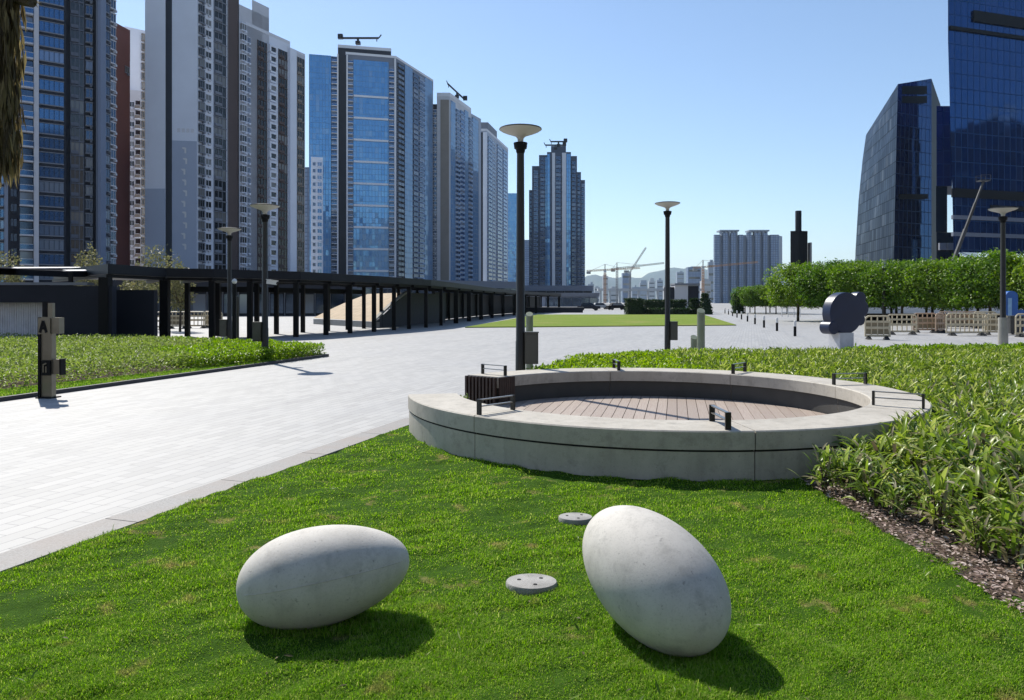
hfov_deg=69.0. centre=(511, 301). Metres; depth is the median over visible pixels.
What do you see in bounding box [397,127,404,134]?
window
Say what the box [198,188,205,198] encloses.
window
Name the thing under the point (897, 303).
clipped tree
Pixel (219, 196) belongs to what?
window
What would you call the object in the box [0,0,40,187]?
palm tree
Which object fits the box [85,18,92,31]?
window
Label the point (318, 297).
window
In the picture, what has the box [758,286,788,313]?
clipped tree
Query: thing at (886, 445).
strap leaved plant
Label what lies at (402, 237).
window
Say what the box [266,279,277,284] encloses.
security camera
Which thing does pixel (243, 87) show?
window
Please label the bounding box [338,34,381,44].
roof crane
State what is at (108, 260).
window
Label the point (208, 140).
window
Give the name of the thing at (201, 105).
window
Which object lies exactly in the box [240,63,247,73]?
window
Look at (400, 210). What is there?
window
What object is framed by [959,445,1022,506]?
strap leaved plant
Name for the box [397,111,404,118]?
window
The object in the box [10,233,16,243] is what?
window
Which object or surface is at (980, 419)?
strap leaved plant
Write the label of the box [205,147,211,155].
window
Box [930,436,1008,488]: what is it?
strap leaved plant
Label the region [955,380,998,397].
strap leaved plant
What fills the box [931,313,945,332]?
crowd barrier
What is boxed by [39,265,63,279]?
window
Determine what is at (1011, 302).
blue panel
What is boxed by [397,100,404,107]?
window
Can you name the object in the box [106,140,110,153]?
window
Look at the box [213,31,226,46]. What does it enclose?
window
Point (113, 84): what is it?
window
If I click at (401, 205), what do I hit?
window
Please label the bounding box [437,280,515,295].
podium
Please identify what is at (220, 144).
window
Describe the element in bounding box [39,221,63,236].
window
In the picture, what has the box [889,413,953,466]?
strap leaved plant
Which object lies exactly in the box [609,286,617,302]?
distant building
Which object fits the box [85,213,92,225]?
window
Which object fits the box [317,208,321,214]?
window
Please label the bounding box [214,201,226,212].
window
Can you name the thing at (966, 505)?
strap leaved plant
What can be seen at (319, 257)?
window
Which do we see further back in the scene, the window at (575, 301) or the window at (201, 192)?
the window at (575, 301)
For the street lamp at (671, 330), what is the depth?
23.03 m
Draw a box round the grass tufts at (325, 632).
[222,603,398,638]
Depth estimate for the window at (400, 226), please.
398.42 m
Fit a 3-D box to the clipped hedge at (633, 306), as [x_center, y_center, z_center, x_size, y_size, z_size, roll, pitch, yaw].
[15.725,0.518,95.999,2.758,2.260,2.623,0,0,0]
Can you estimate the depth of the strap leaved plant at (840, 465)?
6.14 m
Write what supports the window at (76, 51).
in the apartment tower at (61, 204)
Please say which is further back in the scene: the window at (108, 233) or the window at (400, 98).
the window at (400, 98)
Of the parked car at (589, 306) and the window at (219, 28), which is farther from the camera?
the window at (219, 28)
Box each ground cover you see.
[0,333,212,388]
[149,334,326,367]
[525,347,817,376]
[656,344,1023,476]
[841,341,1023,366]
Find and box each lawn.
[0,425,1023,699]
[465,314,735,327]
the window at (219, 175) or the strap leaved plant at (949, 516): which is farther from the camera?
the window at (219, 175)
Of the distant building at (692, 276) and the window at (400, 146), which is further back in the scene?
the distant building at (692, 276)
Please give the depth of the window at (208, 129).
195.17 m
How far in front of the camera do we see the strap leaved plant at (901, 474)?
5.75 m
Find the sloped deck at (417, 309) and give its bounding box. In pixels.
[313,291,444,327]
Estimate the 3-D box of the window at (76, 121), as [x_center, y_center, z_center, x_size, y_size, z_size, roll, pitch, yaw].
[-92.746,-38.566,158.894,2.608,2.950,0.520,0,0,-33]
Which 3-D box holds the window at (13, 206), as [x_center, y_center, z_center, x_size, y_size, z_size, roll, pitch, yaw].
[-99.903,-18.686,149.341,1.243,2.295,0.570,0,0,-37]
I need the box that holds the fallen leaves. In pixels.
[11,482,1002,699]
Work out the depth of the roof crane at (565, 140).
518.60 m
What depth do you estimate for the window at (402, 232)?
398.42 m
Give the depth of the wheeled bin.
36.35 m
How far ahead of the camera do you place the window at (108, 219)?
161.57 m
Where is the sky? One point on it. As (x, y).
(745, 115)
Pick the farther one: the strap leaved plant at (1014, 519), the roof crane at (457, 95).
the roof crane at (457, 95)
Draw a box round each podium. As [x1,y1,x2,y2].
[83,280,344,315]
[353,287,436,307]
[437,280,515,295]
[525,285,592,292]
[532,293,599,306]
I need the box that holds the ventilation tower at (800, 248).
[790,211,811,306]
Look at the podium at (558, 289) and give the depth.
401.78 m
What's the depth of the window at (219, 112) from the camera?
198.54 m
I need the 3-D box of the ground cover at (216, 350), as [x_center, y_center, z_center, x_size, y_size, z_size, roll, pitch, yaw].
[-9.500,1.345,21.926,9.727,0.526,5.066,0,0,37]
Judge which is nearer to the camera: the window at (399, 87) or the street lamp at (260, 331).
the street lamp at (260, 331)
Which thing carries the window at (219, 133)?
in the apartment tower at (224, 113)
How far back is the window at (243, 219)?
205.69 m
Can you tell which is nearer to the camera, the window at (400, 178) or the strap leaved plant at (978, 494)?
the strap leaved plant at (978, 494)
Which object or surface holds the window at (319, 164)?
in the apartment tower at (316, 214)
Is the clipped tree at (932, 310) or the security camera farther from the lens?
the clipped tree at (932, 310)
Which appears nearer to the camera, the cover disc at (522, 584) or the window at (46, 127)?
the cover disc at (522, 584)
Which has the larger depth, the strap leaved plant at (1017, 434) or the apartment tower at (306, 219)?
the apartment tower at (306, 219)
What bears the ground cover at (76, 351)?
on the side bed at (84, 378)
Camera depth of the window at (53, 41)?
153.38 m
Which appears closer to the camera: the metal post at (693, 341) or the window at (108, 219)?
the metal post at (693, 341)
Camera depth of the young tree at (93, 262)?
45.93 m
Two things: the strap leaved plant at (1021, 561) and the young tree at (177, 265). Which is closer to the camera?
the strap leaved plant at (1021, 561)
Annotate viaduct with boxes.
[597,289,709,302]
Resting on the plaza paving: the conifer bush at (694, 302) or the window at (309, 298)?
the conifer bush at (694, 302)
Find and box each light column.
[232,278,236,338]
[882,260,885,320]
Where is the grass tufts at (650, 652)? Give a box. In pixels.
[589,620,756,665]
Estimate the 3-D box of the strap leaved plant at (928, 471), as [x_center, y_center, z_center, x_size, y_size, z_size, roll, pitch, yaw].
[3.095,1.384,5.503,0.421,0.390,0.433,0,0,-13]
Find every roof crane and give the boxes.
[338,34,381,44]
[446,81,466,100]
[544,142,565,149]
[549,138,566,146]
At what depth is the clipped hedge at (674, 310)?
95.78 m
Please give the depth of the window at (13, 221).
149.46 m
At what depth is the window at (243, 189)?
205.54 m
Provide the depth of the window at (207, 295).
84.58 m
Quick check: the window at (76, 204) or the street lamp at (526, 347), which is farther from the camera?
the window at (76, 204)
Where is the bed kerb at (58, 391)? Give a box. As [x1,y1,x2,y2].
[0,353,328,401]
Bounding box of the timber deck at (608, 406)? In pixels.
[493,396,824,419]
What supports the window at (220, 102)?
in the apartment tower at (224, 113)
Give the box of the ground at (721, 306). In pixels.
[388,302,821,309]
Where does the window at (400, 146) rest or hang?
in the apartment tower at (371, 126)
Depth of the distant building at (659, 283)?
2600.00 m
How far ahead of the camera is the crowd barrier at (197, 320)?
45.48 m
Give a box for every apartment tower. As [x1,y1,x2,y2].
[0,175,7,281]
[8,0,116,285]
[114,23,129,264]
[124,26,144,265]
[145,0,304,271]
[305,167,308,271]
[309,44,432,279]
[311,157,322,272]
[433,93,480,280]
[481,122,507,281]
[508,193,516,281]
[525,240,528,284]
[529,146,584,285]
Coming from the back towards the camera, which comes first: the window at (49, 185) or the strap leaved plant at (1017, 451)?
the window at (49, 185)
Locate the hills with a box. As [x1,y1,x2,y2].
[585,268,788,301]
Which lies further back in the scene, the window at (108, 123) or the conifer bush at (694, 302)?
the window at (108, 123)
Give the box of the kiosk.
[664,283,699,307]
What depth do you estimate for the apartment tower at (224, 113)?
199.16 m
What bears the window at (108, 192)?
in the apartment tower at (61, 204)
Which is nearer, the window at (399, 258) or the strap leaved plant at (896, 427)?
the strap leaved plant at (896, 427)
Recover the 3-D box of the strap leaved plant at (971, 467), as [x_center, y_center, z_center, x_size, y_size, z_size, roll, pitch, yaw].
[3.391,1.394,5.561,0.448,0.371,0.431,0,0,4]
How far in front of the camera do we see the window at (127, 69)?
192.85 m
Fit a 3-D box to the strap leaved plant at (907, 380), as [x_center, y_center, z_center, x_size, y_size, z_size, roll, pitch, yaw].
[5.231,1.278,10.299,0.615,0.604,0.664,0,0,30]
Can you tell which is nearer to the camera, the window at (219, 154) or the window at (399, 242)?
the window at (219, 154)
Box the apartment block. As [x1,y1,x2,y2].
[713,230,781,302]
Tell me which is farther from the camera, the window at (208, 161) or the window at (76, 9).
the window at (208, 161)
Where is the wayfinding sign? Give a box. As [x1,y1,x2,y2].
[35,301,65,398]
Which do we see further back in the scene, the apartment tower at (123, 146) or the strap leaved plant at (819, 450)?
the apartment tower at (123, 146)
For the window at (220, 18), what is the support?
in the apartment tower at (224, 113)
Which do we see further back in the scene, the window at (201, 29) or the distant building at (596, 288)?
the distant building at (596, 288)
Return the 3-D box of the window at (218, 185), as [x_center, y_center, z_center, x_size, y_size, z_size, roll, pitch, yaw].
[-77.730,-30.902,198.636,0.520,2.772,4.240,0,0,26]
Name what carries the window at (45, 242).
in the apartment tower at (61, 204)
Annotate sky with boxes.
[115,0,1023,277]
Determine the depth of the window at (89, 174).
159.76 m
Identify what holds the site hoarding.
on the plaza paving
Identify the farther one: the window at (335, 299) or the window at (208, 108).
the window at (208, 108)
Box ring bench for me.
[408,359,931,481]
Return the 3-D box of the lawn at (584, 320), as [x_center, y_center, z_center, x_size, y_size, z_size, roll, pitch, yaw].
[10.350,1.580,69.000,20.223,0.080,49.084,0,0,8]
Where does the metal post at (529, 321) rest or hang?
on the plaza paving
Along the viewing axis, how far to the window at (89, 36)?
159.78 m
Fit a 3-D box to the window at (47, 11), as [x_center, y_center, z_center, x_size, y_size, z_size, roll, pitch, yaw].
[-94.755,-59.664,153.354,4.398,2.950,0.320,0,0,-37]
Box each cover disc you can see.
[506,573,556,595]
[558,513,592,525]
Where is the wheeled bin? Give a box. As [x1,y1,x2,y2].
[1007,315,1023,333]
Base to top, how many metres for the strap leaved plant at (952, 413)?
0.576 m
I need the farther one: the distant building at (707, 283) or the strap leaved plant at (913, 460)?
the distant building at (707, 283)
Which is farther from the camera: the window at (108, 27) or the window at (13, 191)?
the window at (108, 27)
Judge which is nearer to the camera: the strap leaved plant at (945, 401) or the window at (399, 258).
the strap leaved plant at (945, 401)
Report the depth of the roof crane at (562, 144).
519.60 m
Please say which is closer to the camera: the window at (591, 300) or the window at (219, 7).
the window at (219, 7)
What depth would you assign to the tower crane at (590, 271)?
898.98 m
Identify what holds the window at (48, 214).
in the apartment tower at (61, 204)
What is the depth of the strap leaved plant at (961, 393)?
8.58 m
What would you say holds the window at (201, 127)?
in the apartment tower at (224, 113)
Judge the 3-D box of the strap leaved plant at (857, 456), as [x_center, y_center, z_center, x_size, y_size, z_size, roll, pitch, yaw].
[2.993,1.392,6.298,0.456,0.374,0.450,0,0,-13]
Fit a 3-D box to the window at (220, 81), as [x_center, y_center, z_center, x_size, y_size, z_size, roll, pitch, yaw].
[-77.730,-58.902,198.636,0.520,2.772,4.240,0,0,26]
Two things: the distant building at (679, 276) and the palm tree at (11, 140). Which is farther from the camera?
the distant building at (679, 276)
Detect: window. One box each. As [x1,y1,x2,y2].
[0,184,3,195]
[0,196,3,206]
[0,207,3,217]
[0,218,3,228]
[0,229,3,239]
[0,240,3,251]
[10,188,16,199]
[10,203,16,214]
[10,218,16,228]
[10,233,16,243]
[10,248,16,258]
[39,3,63,21]
[39,17,63,35]
[39,32,63,49]
[39,46,63,64]
[39,61,63,78]
[39,75,63,93]
[39,90,63,107]
[39,105,63,121]
[39,119,63,136]
[39,134,63,150]
[39,148,63,164]
[39,163,63,179]
[39,178,63,193]
[39,192,63,207]
[39,207,63,222]
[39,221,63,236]
[39,236,63,250]
[39,251,63,265]
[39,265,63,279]
[70,1,83,17]
[70,15,83,31]
[70,29,83,44]
[70,43,83,58]
[70,57,83,72]
[70,71,83,86]
[70,85,83,100]
[70,99,83,114]
[70,114,83,128]
[70,128,83,142]
[70,142,83,156]
[70,156,83,170]
[70,170,83,184]
[70,184,83,198]
[70,198,83,211]
[70,212,83,225]
[70,226,83,239]
[70,240,83,253]
[70,254,83,266]
[85,4,92,18]
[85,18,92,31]
[85,32,92,45]
[85,46,92,59]
[85,59,92,73]
[85,73,92,87]
[85,87,92,101]
[85,101,92,114]
[85,115,92,128]
[85,129,92,142]
[85,143,92,156]
[85,157,92,170]
[85,171,92,184]
[85,185,92,197]
[85,199,92,211]
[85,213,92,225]
[85,227,92,239]
[85,241,92,252]
[106,2,110,16]
[106,16,110,30]
[106,30,110,43]
[106,44,110,57]
[106,57,110,71]
[106,71,110,84]
[106,85,110,98]
[106,99,110,112]
[106,113,110,126]
[106,126,110,139]
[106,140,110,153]
[106,154,110,167]
[106,168,110,180]
[106,182,110,194]
[106,195,110,208]
[106,209,110,221]
[106,223,110,235]
[106,237,110,249]
[106,250,110,263]
[108,80,116,93]
[125,66,129,75]
[130,249,133,256]
[191,294,205,314]
[198,3,205,15]
[198,14,205,25]
[198,25,205,36]
[198,36,205,47]
[198,47,205,58]
[198,58,205,69]
[198,69,205,79]
[198,79,205,90]
[198,90,205,101]
[198,101,205,112]
[198,112,205,122]
[198,123,205,133]
[198,134,205,144]
[198,145,205,155]
[198,155,205,166]
[198,166,205,176]
[198,177,205,187]
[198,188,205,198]
[198,199,205,209]
[198,210,205,219]
[198,221,205,230]
[198,231,205,241]
[198,242,205,252]
[198,253,205,263]
[198,264,204,268]
[205,18,211,27]
[205,29,211,38]
[205,40,211,49]
[205,51,211,59]
[205,61,211,70]
[205,72,211,81]
[205,94,211,102]
[205,104,211,113]
[205,115,211,123]
[205,136,211,145]
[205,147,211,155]
[205,158,211,166]
[205,179,211,187]
[205,190,211,198]
[205,212,211,219]
[205,222,211,230]
[205,233,211,241]
[205,255,211,262]
[206,0,211,6]
[206,8,211,17]
[206,83,211,91]
[206,126,211,134]
[206,169,211,177]
[206,201,211,209]
[206,244,211,251]
[206,292,221,314]
[213,0,226,15]
[213,10,226,25]
[213,21,226,35]
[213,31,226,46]
[213,42,226,56]
[213,53,226,67]
[213,63,226,77]
[213,74,226,87]
[213,84,226,98]
[213,106,226,119]
[213,116,226,129]
[213,127,226,139]
[213,137,226,150]
[213,159,226,171]
[213,169,226,181]
[213,180,226,191]
[213,190,226,202]
[213,212,226,223]
[213,222,226,233]
[213,233,226,243]
[213,243,226,254]
[214,95,226,108]
[214,148,226,160]
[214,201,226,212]
[214,254,226,264]
[214,265,225,268]
[222,292,226,315]
[238,292,246,312]
[240,53,247,63]
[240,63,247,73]
[240,73,247,83]
[240,83,247,93]
[240,93,247,103]
[240,104,247,113]
[240,114,247,124]
[240,124,247,134]
[240,134,247,144]
[240,144,247,154]
[240,154,247,164]
[240,165,247,174]
[240,175,247,184]
[240,185,247,194]
[240,195,247,204]
[240,205,247,214]
[240,215,247,225]
[240,226,247,235]
[240,236,247,245]
[240,246,247,255]
[253,292,261,315]
[269,292,282,315]
[284,293,292,315]
[299,293,313,315]
[315,293,322,315]
[317,161,321,167]
[317,168,321,174]
[317,188,321,194]
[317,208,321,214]
[317,255,321,261]
[330,294,343,308]
[397,63,404,70]
[397,68,404,76]
[397,73,404,81]
[397,79,404,86]
[397,84,404,91]
[397,90,404,97]
[397,95,404,102]
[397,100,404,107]
[397,106,404,113]
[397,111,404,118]
[397,116,404,123]
[397,122,404,129]
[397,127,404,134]
[397,133,404,139]
[397,138,404,144]
[397,143,404,150]
[397,149,404,155]
[397,154,404,160]
[397,159,404,166]
[397,165,404,171]
[397,170,404,176]
[397,176,404,181]
[397,181,404,187]
[397,186,404,192]
[397,192,404,197]
[397,197,404,203]
[397,202,404,208]
[397,208,404,213]
[397,213,404,218]
[397,219,404,224]
[397,224,404,229]
[397,229,404,234]
[397,235,404,240]
[397,240,404,245]
[397,245,404,250]
[397,251,404,256]
[397,256,404,261]
[397,262,404,266]
[397,267,404,271]
[397,272,404,277]
[413,72,418,79]
[413,108,418,115]
[413,134,418,140]
[545,297,552,306]
[555,298,561,305]
[563,298,570,305]
[572,298,579,305]
[580,297,588,305]
[589,297,596,303]
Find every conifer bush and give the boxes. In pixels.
[687,298,699,313]
[698,293,712,314]
[731,292,744,313]
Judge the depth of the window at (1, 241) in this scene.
199.90 m
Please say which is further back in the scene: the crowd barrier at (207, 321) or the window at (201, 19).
the window at (201, 19)
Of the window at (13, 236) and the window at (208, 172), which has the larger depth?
the window at (208, 172)
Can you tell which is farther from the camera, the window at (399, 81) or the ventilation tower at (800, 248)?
the window at (399, 81)
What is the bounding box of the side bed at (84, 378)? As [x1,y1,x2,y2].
[0,348,319,388]
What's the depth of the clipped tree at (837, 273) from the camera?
56.01 m
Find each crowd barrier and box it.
[171,311,183,328]
[191,311,205,327]
[203,311,222,327]
[864,315,890,339]
[887,314,916,334]
[913,313,935,332]
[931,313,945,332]
[938,311,975,327]
[946,313,987,335]
[974,311,996,328]
[984,314,1007,334]
[1014,313,1023,336]
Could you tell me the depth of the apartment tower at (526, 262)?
1000.00 m
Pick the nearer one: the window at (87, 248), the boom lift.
the boom lift
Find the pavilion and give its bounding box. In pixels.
[0,267,157,341]
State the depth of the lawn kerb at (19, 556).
5.84 m
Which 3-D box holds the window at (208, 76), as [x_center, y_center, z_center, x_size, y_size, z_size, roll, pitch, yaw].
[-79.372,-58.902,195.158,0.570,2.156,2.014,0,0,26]
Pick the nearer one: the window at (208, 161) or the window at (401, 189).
the window at (208, 161)
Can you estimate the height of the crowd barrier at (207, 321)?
1.035 m
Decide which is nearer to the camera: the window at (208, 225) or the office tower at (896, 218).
the window at (208, 225)
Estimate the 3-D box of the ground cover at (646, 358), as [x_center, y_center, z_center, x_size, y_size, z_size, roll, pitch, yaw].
[3.727,1.332,15.661,5.107,0.540,7.781,0,0,19]
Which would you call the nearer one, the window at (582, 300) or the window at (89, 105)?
the window at (89, 105)
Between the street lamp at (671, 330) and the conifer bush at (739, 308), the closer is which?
the street lamp at (671, 330)
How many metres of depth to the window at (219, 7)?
198.54 m
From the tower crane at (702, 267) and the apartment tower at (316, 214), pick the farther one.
the tower crane at (702, 267)
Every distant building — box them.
[594,286,599,301]
[603,275,607,302]
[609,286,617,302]
[622,273,628,302]
[631,285,639,298]
[639,280,646,299]
[648,278,654,299]
[656,278,662,299]
[676,271,683,282]
[686,266,700,300]
[700,279,710,299]
[707,260,712,302]
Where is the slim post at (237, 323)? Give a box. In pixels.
[236,296,238,337]
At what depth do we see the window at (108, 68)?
161.59 m
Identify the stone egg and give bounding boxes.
[236,525,408,629]
[582,505,730,656]
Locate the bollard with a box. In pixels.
[794,321,795,335]
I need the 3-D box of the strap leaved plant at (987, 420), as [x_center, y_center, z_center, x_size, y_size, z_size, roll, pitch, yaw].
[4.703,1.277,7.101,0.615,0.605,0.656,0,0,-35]
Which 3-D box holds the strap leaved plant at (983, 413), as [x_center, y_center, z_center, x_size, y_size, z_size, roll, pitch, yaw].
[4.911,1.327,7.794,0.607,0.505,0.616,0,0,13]
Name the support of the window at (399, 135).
in the apartment tower at (371, 126)
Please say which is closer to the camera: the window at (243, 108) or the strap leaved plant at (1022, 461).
the strap leaved plant at (1022, 461)
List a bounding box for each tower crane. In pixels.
[586,264,639,301]
[611,262,663,301]
[624,247,645,297]
[693,260,757,292]
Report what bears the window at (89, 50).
in the apartment tower at (61, 204)
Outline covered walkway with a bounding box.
[52,264,560,340]
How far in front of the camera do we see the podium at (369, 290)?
208.97 m
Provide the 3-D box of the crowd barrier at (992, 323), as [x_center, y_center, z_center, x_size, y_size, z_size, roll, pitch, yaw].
[23.467,1.083,36.121,0.999,1.035,0.560,0,0,20]
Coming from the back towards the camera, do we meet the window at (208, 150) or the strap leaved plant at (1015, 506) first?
the window at (208, 150)
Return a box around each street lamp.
[217,227,241,338]
[250,203,279,358]
[499,124,541,370]
[655,201,679,349]
[988,207,1018,344]
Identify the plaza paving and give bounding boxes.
[0,310,1023,552]
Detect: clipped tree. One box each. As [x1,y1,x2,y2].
[730,286,755,312]
[739,284,769,313]
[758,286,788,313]
[760,261,828,320]
[785,286,806,313]
[789,257,859,309]
[819,259,892,309]
[853,256,941,322]
[859,257,921,312]
[895,255,991,314]
[908,257,940,316]
[941,247,1023,313]
[943,260,999,314]
[993,251,1023,306]
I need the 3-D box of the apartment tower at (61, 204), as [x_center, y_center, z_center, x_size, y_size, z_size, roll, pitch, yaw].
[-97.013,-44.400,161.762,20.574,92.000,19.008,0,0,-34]
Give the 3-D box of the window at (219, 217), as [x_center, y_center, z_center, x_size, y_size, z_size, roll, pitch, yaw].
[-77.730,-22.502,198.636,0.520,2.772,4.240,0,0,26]
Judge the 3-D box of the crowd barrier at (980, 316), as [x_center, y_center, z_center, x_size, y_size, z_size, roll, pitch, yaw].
[28.451,1.083,44.812,1.395,1.035,0.560,0,0,3]
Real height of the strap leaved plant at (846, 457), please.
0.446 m
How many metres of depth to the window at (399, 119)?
398.42 m
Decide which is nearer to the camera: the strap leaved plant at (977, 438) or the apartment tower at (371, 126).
the strap leaved plant at (977, 438)
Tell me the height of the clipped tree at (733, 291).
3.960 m
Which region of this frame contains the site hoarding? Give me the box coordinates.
[868,306,1022,312]
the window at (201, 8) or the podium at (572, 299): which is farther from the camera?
the podium at (572, 299)
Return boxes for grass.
[0,358,286,396]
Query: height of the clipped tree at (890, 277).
4.896 m
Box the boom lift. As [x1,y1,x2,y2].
[952,174,990,260]
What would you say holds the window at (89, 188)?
in the apartment tower at (61, 204)
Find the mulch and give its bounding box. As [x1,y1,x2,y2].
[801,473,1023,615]
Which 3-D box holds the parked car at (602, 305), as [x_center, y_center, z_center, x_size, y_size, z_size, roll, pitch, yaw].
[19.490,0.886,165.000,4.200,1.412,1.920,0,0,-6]
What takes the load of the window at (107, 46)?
in the apartment tower at (61, 204)
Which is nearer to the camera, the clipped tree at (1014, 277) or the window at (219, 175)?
the clipped tree at (1014, 277)
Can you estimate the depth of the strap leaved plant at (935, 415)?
7.21 m
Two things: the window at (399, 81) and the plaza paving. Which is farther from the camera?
the window at (399, 81)
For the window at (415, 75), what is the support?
in the apartment tower at (371, 126)
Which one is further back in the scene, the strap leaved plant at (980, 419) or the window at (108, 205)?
the window at (108, 205)
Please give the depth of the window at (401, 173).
398.52 m
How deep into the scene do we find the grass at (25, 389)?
14.56 m
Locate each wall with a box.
[526,307,583,312]
[865,313,999,322]
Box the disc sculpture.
[819,292,868,349]
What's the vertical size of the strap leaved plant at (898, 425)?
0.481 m
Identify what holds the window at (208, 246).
in the apartment tower at (224, 113)
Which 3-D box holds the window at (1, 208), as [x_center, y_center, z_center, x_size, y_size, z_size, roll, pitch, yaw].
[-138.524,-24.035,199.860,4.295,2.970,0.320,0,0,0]
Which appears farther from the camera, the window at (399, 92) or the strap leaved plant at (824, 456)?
the window at (399, 92)
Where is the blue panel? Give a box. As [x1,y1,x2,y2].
[1006,291,1023,330]
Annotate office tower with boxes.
[855,79,939,263]
[936,0,1023,261]
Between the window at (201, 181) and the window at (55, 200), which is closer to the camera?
the window at (55, 200)
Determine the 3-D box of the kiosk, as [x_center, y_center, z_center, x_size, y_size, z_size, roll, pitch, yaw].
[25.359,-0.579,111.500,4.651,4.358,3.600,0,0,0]
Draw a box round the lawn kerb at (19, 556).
[0,418,408,571]
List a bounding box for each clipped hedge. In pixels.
[623,297,644,313]
[642,307,695,313]
[643,299,687,307]
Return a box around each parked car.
[577,303,600,310]
[594,303,608,308]
[606,303,624,309]
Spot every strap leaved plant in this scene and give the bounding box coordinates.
[787,445,847,490]
[811,442,849,481]
[822,446,893,502]
[827,447,876,492]
[832,431,878,459]
[837,445,897,480]
[837,452,908,508]
[839,436,884,463]
[844,417,918,483]
[857,435,915,471]
[865,429,904,459]
[866,452,910,492]
[868,473,919,520]
[881,436,946,493]
[881,457,926,506]
[884,439,929,469]
[884,466,980,532]
[885,375,909,387]
[889,407,958,435]
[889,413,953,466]
[890,439,965,502]
[891,382,925,390]
[891,424,902,451]
[893,419,927,440]
[901,424,982,474]
[904,382,942,401]
[905,460,973,512]
[906,372,928,383]
[908,425,967,467]
[912,417,989,440]
[918,471,982,526]
[929,410,970,425]
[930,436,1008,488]
[932,397,972,413]
[933,464,984,504]
[934,402,973,424]
[934,487,1010,545]
[937,396,1003,417]
[940,412,978,427]
[943,419,985,453]
[946,456,1014,518]
[947,381,988,397]
[948,461,1023,536]
[950,500,1015,556]
[951,455,1023,516]
[954,407,1008,419]
[954,413,1001,427]
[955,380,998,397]
[959,386,993,404]
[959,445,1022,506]
[962,428,1023,454]
[967,497,1023,569]
[969,443,1022,487]
[972,406,1023,438]
[973,468,1023,504]
[975,483,1023,558]
[976,383,1007,399]
[977,379,1019,397]
[979,437,1023,484]
[981,426,1023,447]
[985,426,1022,447]
[988,444,1023,461]
[993,397,1022,415]
[994,378,1022,392]
[1000,408,1023,425]
[1001,382,1023,401]
[1008,458,1023,501]
[1013,533,1023,563]
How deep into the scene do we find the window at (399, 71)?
398.42 m
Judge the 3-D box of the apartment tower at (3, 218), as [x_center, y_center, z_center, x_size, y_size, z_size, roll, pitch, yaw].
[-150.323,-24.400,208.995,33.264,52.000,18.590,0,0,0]
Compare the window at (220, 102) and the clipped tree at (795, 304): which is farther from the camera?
the window at (220, 102)
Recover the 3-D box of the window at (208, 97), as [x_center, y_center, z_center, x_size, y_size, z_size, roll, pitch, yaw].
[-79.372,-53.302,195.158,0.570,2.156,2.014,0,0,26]
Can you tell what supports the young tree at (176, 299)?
on the plaza paving
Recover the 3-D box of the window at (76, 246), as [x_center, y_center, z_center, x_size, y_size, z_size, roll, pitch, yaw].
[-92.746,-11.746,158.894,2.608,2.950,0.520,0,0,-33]
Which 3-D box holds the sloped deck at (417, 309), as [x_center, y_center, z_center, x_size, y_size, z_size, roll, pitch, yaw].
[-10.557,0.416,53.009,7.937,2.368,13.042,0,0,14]
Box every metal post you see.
[526,312,532,369]
[691,335,696,348]
[697,308,704,349]
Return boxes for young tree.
[0,250,25,281]
[74,242,102,285]
[117,280,158,302]
[135,243,186,299]
[171,261,196,331]

